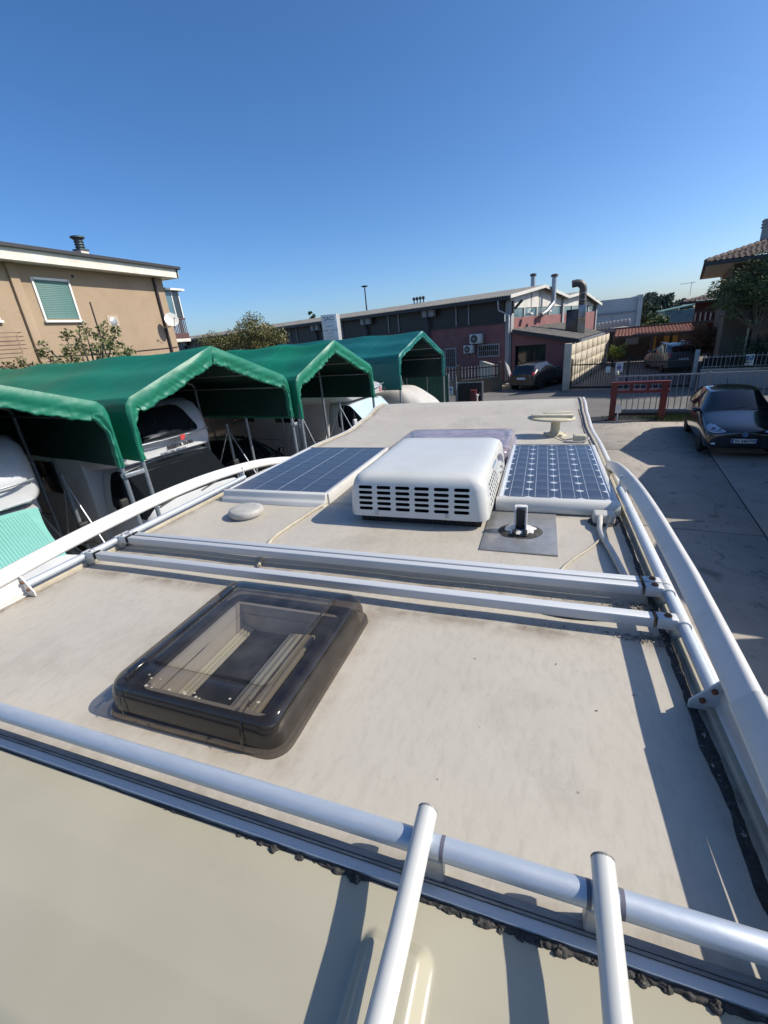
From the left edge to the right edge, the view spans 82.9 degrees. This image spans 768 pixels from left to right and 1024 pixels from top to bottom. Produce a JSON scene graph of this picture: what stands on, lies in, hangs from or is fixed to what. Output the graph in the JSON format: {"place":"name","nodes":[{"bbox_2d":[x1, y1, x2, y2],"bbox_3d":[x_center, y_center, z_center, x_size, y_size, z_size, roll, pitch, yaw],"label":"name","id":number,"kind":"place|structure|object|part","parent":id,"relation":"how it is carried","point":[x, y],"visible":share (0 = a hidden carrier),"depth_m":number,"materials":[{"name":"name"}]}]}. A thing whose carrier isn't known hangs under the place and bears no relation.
{"place":"outdoors","nodes":[
{"label":"outdoors","id":0,"kind":"place"},
{"bbox_2d":[195,311,289,350],"bbox_3d":[-7.017,-7.541,22.768,5.328,5.446,2.831,6,25,27],"label":"bushy tree","id":1,"kind":"object","parent":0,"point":[260,336],"visible":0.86,"depth_m":21.73,"materials":[{"name":"green plant"}]},
{"bbox_2d":[0,0,767,338],"label":"sky","id":2,"kind":"structure","parent":0,"point":[290,158],"materials":[{"name":"blue"}]},
{"bbox_2d":[76,417,767,696],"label":"yard","id":3,"kind":"structure","parent":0,"point":[671,460],"depth_m":8.54,"materials":[{"name":"grey concrete"}]},
{"bbox_2d":[0,434,94,580],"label":"parked motorhome","id":4,"kind":"object","parent":3,"relation":"on","point":[27,527],"visible":0.27,"depth_m":5.52,"materials":[{"name":"white plastic"}]},
{"bbox_2d":[38,508,82,554],"bbox_3d":[-4.471,0.244,5.899,0.944,0.725,0.281,8,26,30],"label":"side window","id":5,"kind":"structure","parent":4,"relation":"in","point":[52,530],"depth_m":5.77,"materials":[{"name":"black glass"}]},
{"bbox_2d":[1,320,136,368],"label":"broadleaf tree","id":6,"kind":"object","parent":3,"relation":"on","point":[109,343],"visible":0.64,"depth_m":12.07,"materials":[{"name":"green plant"}]},
{"bbox_2d":[0,385,145,548],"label":"tarpaulin tent","id":7,"kind":"object","parent":3,"relation":"on","point":[41,424],"visible":0.96,"depth_m":6.18,"materials":[{"name":"green fabric"}]},
{"bbox_2d":[0,235,190,368],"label":"house","id":8,"kind":"structure","parent":3,"relation":"on","point":[48,294],"depth_m":15.73,"materials":[{"name":"paint"}]},
{"bbox_2d":[0,332,27,349],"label":"drying rack","id":9,"kind":"object","parent":8,"relation":"attached to","point":[15,340],"visible":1,"depth_m":13.74,"materials":[{"name":"brown metal"}]},
{"bbox_2d":[29,277,82,322],"bbox_3d":[-11.334,-7.337,15.094,0.150,1.396,1.400,3,23,19],"label":"window","id":10,"kind":"structure","parent":8,"relation":"in","point":[56,312],"depth_m":15.06,"materials":[{"name":"white"}]},
{"bbox_2d":[163,313,178,327],"bbox_3d":[-9.349,-8.399,19.076,0.948,0.649,0.549,3,23,19],"label":"satellite dish","id":11,"kind":"object","parent":8,"relation":"attached to","point":[171,319],"visible":1,"depth_m":19.08,"materials":[{"name":"white paint"}]},
{"bbox_2d":[89,302,106,357],"bbox_3d":[-8.373,-3.683,13.738,0.064,5.350,0.044,3,23,19],"label":"thin pole","id":12,"kind":"object","parent":3,"relation":"on","point":[96,323],"visible":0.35,"depth_m":12.90,"materials":[{"name":"grey metal"}]},
{"bbox_2d":[25,398,239,547],"bbox_3d":[-5.830,-0.715,9.144,7.340,2.983,2.420,8,26,30],"label":"parked motorhome","id":13,"kind":"object","parent":3,"relation":"on","point":[173,432],"visible":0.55,"depth_m":7.56,"materials":[{"name":"white metal"}]},
{"bbox_2d":[30,459,63,493],"bbox_3d":[-6.223,-0.663,8.015,0.900,0.600,0.036,8,26,30],"label":"side window","id":14,"kind":"structure","parent":13,"relation":"in","point":[46,470],"depth_m":7.93,"materials":[{"name":"black glass"}]},
{"bbox_2d":[110,471,153,519],"bbox_3d":[-4.173,-0.274,7.100,0.944,0.725,0.193,8,26,30],"label":"side window","id":15,"kind":"structure","parent":13,"relation":"in","point":[117,487],"depth_m":7.15,"materials":[{"name":"black glass"}]},
{"bbox_2d":[0,346,303,549],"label":"tarpaulin tent","id":16,"kind":"object","parent":3,"relation":"on","point":[205,380],"visible":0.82,"depth_m":7.60,"materials":[{"name":"green fabric"}]},
{"bbox_2d":[199,435,289,477],"bbox_3d":[-3.896,-1.264,11.722,4.252,1.709,2.047,8,26,30],"label":"parked car","id":17,"kind":"object","parent":3,"relation":"on","point":[261,450],"visible":0.15,"depth_m":11.21,"materials":[{"name":"black metal"}]},
{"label":"window","id":18,"kind":"part","parent":17,"relation":"part of","materials":[{"name":"black glass"}]},
{"bbox_2d":[203,340,374,472],"bbox_3d":[-4.311,-2.433,11.912,8.120,3.697,2.882,8,26,30],"label":"tarpaulin tent","id":19,"kind":"object","parent":3,"relation":"on","point":[327,369],"visible":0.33,"depth_m":9.97,"materials":[{"name":"green fabric"}]},
{"bbox_2d":[203,381,387,455],"bbox_3d":[-2.519,-2.969,13.936,7.340,2.953,2.420,8,26,30],"label":"parked motorhome","id":20,"kind":"object","parent":3,"relation":"on","point":[269,432],"visible":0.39,"depth_m":13.24,"materials":[{"name":"white"}]},
{"bbox_2d":[234,418,253,421],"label":"side window","id":21,"kind":"structure","parent":20,"relation":"in","point":[235,419],"depth_m":13.80,"materials":[{"name":"black glass"}]},
{"bbox_2d":[275,418,297,422],"bbox_3d":[-2.914,-2.931,12.802,0.900,0.600,0.036,8,26,30],"label":"side window","id":22,"kind":"structure","parent":20,"relation":"in","point":[286,420],"depth_m":12.89,"materials":[{"name":"black glass"}]},
{"bbox_2d":[338,405,361,429],"bbox_3d":[-0.864,-2.542,11.887,0.944,0.725,0.193,8,26,30],"label":"side window","id":23,"kind":"structure","parent":20,"relation":"in","point":[349,412],"depth_m":11.93,"materials":[{"name":"black glass"}]},
{"bbox_2d":[277,331,444,403],"bbox_3d":[-1.340,-4.702,16.750,6.560,3.719,3.640,8,26,30],"label":"tarpaulin tent","id":24,"kind":"object","parent":3,"relation":"on","point":[392,360],"visible":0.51,"depth_m":14.84,"materials":[{"name":"green fabric"}]},
{"bbox_2d":[0,397,767,1023],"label":"motorhome","id":25,"kind":"object","parent":3,"relation":"on","point":[422,713],"visible":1,"depth_m":0.90,"materials":[{"name":"plastic"}]},
{"bbox_2d":[375,385,438,403],"bbox_3d":[0.585,-3.552,15.822,3.529,1.986,2.018,8,26,30],"label":"covered car","id":26,"kind":"object","parent":3,"relation":"on","point":[412,394],"visible":0.28,"depth_m":14.92,"materials":[{"name":"fabric"}]},
{"bbox_2d":[402,374,449,401],"bbox_3d":[-0.165,-4.738,18.715,6.420,2.100,0.055,8,26,30],"label":"green screen","id":27,"kind":"object","parent":3,"relation":"on","point":[433,386],"visible":0.02,"depth_m":17.26,"materials":[{"name":"green fabric"}]},
{"bbox_2d":[615,405,621,421],"bbox_3d":[8.526,-3.591,15.849,0.200,0.600,0.045,3,23,19],"label":"stake sign","id":28,"kind":"object","parent":3,"relation":"on","point":[618,408],"visible":1,"depth_m":15.78,"materials":[{"name":"white metal"}]},
{"bbox_2d":[606,380,670,419],"bbox_3d":[9.205,-4.037,15.773,1.900,1.360,0.260,5,24,25],"label":"portal frame","id":29,"kind":"object","parent":3,"relation":"on","point":[664,390],"visible":0.97,"depth_m":15.56,"materials":[{"name":"red metal"}]},
{"bbox_2d":[601,411,685,420],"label":"weeds","id":30,"kind":"object","parent":3,"relation":"on","point":[673,416],"visible":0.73,"depth_m":15.56,"materials":[{"name":"green plant"}]},
{"bbox_2d":[604,418,763,597],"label":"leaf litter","id":31,"kind":"object","parent":3,"relation":"on","point":[691,490],"visible":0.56,"depth_m":9.30,"materials":[{"name":"brown plant"}]},
{"bbox_2d":[615,370,767,415],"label":"yard fence","id":32,"kind":"object","parent":3,"relation":"on","point":[636,412],"visible":0.61,"depth_m":15.96,"materials":[{"name":"red metal"}]},
{"bbox_2d":[684,378,767,451],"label":"parked car","id":33,"kind":"object","parent":3,"relation":"on","point":[727,415],"visible":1,"depth_m":11.57,"materials":[{"name":"black metal"}]},
{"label":"window","id":34,"kind":"part","parent":33,"relation":"part of","materials":[{"name":"black glass"}]},
{"bbox_2d":[492,353,708,392],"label":"forecourt","id":35,"kind":"structure","parent":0,"point":[553,385],"depth_m":26.61,"materials":[{"name":"concrete"}]},
{"bbox_2d":[445,361,502,394],"bbox_3d":[4.810,-7.837,25.733,4.290,1.660,0.220,-4,22,4],"label":"bar fence","id":36,"kind":"object","parent":35,"relation":"on","point":[492,384],"visible":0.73,"depth_m":25.61,"materials":[{"name":"black"}]},
{"bbox_2d":[504,360,510,376],"bbox_3d":[8.040,-8.903,27.841,0.202,1.508,1.774,-5,22,0],"label":"leaning board","id":37,"kind":"object","parent":35,"relation":"on","point":[507,367],"visible":0.64,"depth_m":28.04,"materials":[{"name":"white"}]},
{"bbox_2d":[509,361,562,389],"bbox_3d":[9.271,-8.377,26.103,4.000,1.687,2.107,-24,28,-38],"label":"parked car","id":38,"kind":"object","parent":35,"relation":"on","point":[538,374],"visible":0.94,"depth_m":25.01,"materials":[{"name":"black metal"}]},
{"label":"window","id":39,"kind":"part","parent":38,"relation":"part of","materials":[{"name":"black glass"}]},
{"bbox_2d":[511,322,604,372],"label":"garage","id":40,"kind":"structure","parent":35,"relation":"on","point":[546,342],"depth_m":28.35,"materials":[{"name":"red"}]},
{"bbox_2d":[515,344,545,366],"bbox_3d":[9.783,-10.068,29.052,1.986,2.400,0.100,7,25,28],"label":"garage door","id":41,"kind":"structure","parent":40,"relation":"in","point":[526,353],"depth_m":28.82,"materials":[{"name":"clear glass"}]},
{"bbox_2d":[565,279,586,332],"bbox_3d":[13.246,-14.115,29.916,1.230,3.404,0.850,3,23,19],"label":"exhaust stack","id":42,"kind":"object","parent":40,"relation":"on","point":[574,323],"visible":0.94,"depth_m":29.74,"materials":[{"name":"metal"}]},
{"bbox_2d":[562,333,608,390],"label":"concrete wall","id":43,"kind":"structure","parent":35,"relation":"on","point":[594,349],"depth_m":26.62,"materials":[{"name":"beige concrete"}]},
{"bbox_2d":[607,341,628,366],"bbox_3d":[16.968,-11.439,31.611,1.336,1.751,1.381,3,23,19],"label":"potted shrub","id":44,"kind":"object","parent":35,"relation":"on","point":[616,353],"visible":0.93,"depth_m":31.38,"materials":[{"name":"green plant"}]},
{"bbox_2d":[607,321,706,365],"bbox_3d":[20.590,-12.774,32.882,6.648,2.600,4.841,6,25,26],"label":"tiled porch","id":45,"kind":"object","parent":35,"relation":"on","point":[643,340],"visible":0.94,"depth_m":33.74,"materials":[{"name":"red tile"}]},
{"bbox_2d":[625,338,638,344],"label":"window","id":46,"kind":"structure","parent":45,"relation":"in","point":[631,340],"depth_m":35.20,"materials":[{"name":"grey glass"}]},
{"bbox_2d":[644,340,695,371],"bbox_3d":[18.433,-10.135,28.027,2.187,1.861,4.302,0,23,12],"label":"parked car","id":47,"kind":"object","parent":35,"relation":"on","point":[673,349],"visible":0.67,"depth_m":26.47,"materials":[{"name":"black metal"}]},
{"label":"window","id":48,"kind":"part","parent":47,"relation":"part of","materials":[{"name":"black glass"}]},
{"bbox_2d":[682,320,716,356],"bbox_3d":[19.155,-9.911,25.903,2.927,2.832,2.289,3,23,19],"label":"red shrub","id":49,"kind":"object","parent":35,"relation":"on","point":[704,344],"visible":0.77,"depth_m":25.70,"materials":[{"name":"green plant"}]},
{"bbox_2d":[700,218,767,368],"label":"house","id":50,"kind":"structure","parent":35,"relation":"on","point":[717,266],"depth_m":20.72,"materials":[{"name":"brown tile"}]},
{"bbox_2d":[739,327,767,367],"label":"window","id":51,"kind":"structure","parent":50,"relation":"in","point":[763,333],"depth_m":20.65,"materials":[{"name":"glass"}]},
{"bbox_2d":[450,384,767,417],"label":"road","id":52,"kind":"structure","parent":0,"point":[598,402],"depth_m":20.77,"materials":[{"name":"grey asphalt"}]},
{"bbox_2d":[321,314,341,339],"bbox_3d":[-2.314,-7.019,21.227,0.800,4.800,0.453,1,23,17],"label":"sign pylon","id":53,"kind":"object","parent":52,"relation":"on","point":[331,327],"visible":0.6,"depth_m":20.35,"materials":[{"name":"white"}]},
{"bbox_2d":[449,375,456,401],"bbox_3d":[2.918,-5.245,19.686,0.777,1.760,0.061,4,24,21],"label":"fence","id":54,"kind":"object","parent":52,"relation":"on","point":[455,395],"visible":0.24,"depth_m":19.42,"materials":[{"name":"grey metal"}]},
{"bbox_2d":[449,387,452,395],"bbox_3d":[2.899,-5.436,19.574,0.440,0.380,0.015,3,23,19],"label":"fence notice","id":55,"kind":"object","parent":54,"relation":"attached to","point":[451,390],"visible":0.43,"depth_m":19.52,"materials":[{"name":"white"}]},
{"bbox_2d":[457,381,482,401],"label":"sheet gate","id":56,"kind":"structure","parent":52,"relation":"on","point":[463,391],"depth_m":19.38,"materials":[{"name":"grey metal"}]},
{"bbox_2d":[470,389,478,400],"bbox_3d":[3.966,-4.744,19.007,0.350,1.160,0.227,3,23,19],"label":"red post","id":57,"kind":"object","parent":52,"relation":"on","point":[474,395],"visible":0.53,"depth_m":18.80,"materials":[{"name":"metal"}]},
{"bbox_2d":[569,349,700,389],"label":"black gate","id":58,"kind":"structure","parent":52,"relation":"on","point":[694,361],"depth_m":21.82,"materials":[{"name":"black metal"}]},
{"bbox_2d":[615,362,622,371],"bbox_3d":[11.980,-7.375,22.140,0.340,0.460,0.017,9,26,32],"label":"gate sign","id":59,"kind":"object","parent":58,"relation":"attached to","point":[619,367],"visible":0.98,"depth_m":22.13,"materials":[{"name":"white metal"}]},
{"bbox_2d":[697,352,767,388],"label":"fence","id":60,"kind":"object","parent":52,"relation":"on","point":[712,364],"depth_m":19.74,"materials":[{"name":"black"}]},
{"bbox_2d":[744,354,754,364],"bbox_3d":[16.263,-6.771,19.329,0.300,0.460,0.018,8,26,31],"label":"parking sign","id":61,"kind":"object","parent":60,"relation":"attached to","point":[750,361],"visible":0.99,"depth_m":19.32,"materials":[{"name":"white"}]},
{"bbox_2d":[701,251,767,353],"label":"feathery tree","id":62,"kind":"object","parent":52,"relation":"on","point":[755,321],"visible":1,"depth_m":19.21,"materials":[{"name":"green plant"}]},
{"bbox_2d":[719,334,767,369],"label":"hedge","id":63,"kind":"object","parent":52,"relation":"on","point":[762,345],"visible":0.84,"depth_m":19.59,"materials":[{"name":"green plant"}]},
{"bbox_2d":[596,319,629,333],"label":"white shed","id":64,"kind":"structure","parent":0,"point":[610,327],"depth_m":41.73,"materials":[{"name":"white metal"}]},
{"bbox_2d":[681,292,716,331],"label":"house","id":65,"kind":"structure","parent":0,"point":[701,314],"depth_m":34.93,"materials":[{"name":"brown tile"}]},
{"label":"factory yard","id":66,"kind":"structure","parent":0,"visible":0},
{"bbox_2d":[178,273,601,381],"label":"factory","id":67,"kind":"structure","parent":66,"relation":"on","point":[448,327],"depth_m":31.63,"materials":[{"name":"grey metal"}]},
{"bbox_2d":[444,348,456,367],"bbox_3d":[4.919,-11.322,31.946,0.980,1.380,0.110,13,29,38],"label":"window","id":68,"kind":"structure","parent":67,"relation":"in","point":[450,353],"depth_m":31.91,"materials":[{"name":"grey glass"}]},
{"bbox_2d":[463,345,474,357],"bbox_3d":[6.008,-11.301,30.601,0.720,0.820,0.460,13,29,38],"label":"condenser","id":69,"kind":"object","parent":67,"relation":"attached to","point":[469,349],"visible":1,"depth_m":30.37,"materials":[{"name":"grey metal"}]},
{"bbox_2d":[470,333,483,344],"bbox_3d":[6.395,-11.798,29.999,0.900,0.920,0.460,13,29,38],"label":"condenser","id":70,"kind":"object","parent":67,"relation":"attached to","point":[476,339],"visible":1,"depth_m":29.77,"materials":[{"name":"grey metal"}]},
{"bbox_2d":[478,343,499,356],"bbox_3d":[7.213,-11.123,29.934,1.650,0.840,0.110,13,29,38],"label":"window","id":71,"kind":"structure","parent":67,"relation":"in","point":[484,350],"depth_m":29.87,"materials":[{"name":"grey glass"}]},
{"bbox_2d":[479,360,494,377],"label":"garden wall","id":72,"kind":"structure","parent":66,"relation":"on","point":[482,363],"depth_m":27.76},
{"bbox_3d":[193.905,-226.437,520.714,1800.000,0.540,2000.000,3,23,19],"label":"ground","id":73,"kind":"structure","parent":0,"visible":0},
{"bbox_2d":[361,285,367,310],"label":"lamp mast","id":74,"kind":"object","parent":73,"relation":"on","point":[364,286],"visible":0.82,"depth_m":78.47,"materials":[{"name":"grey metal"}]},
{"bbox_2d":[589,294,643,327],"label":"grey building","id":75,"kind":"structure","parent":73,"relation":"on","point":[630,308],"depth_m":50.71,"materials":[{"name":"grey concrete"}]},
{"bbox_2d":[640,292,659,325],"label":"tree","id":76,"kind":"object","parent":73,"relation":"on","point":[650,306],"visible":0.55,"depth_m":59.13,"materials":[{"name":"green plant"}]},
{"bbox_2d":[642,314,670,325],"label":"tree","id":77,"kind":"object","parent":73,"relation":"on","point":[659,319],"visible":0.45,"depth_m":50.52,"materials":[{"name":"green plant"}]},
{"bbox_2d":[650,291,679,313],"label":"tree","id":78,"kind":"object","parent":73,"relation":"on","point":[666,301],"visible":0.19,"depth_m":69.34,"materials":[{"name":"green plant"}]},
{"bbox_2d":[656,304,694,322],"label":"teal hut","id":79,"kind":"object","parent":73,"relation":"on","point":[678,316],"visible":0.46,"depth_m":52.50,"materials":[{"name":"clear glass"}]},
{"bbox_2d":[674,298,696,309],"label":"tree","id":80,"kind":"object","parent":73,"relation":"on","point":[679,301],"visible":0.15,"depth_m":71.61,"materials":[{"name":"green plant"}]}
]}

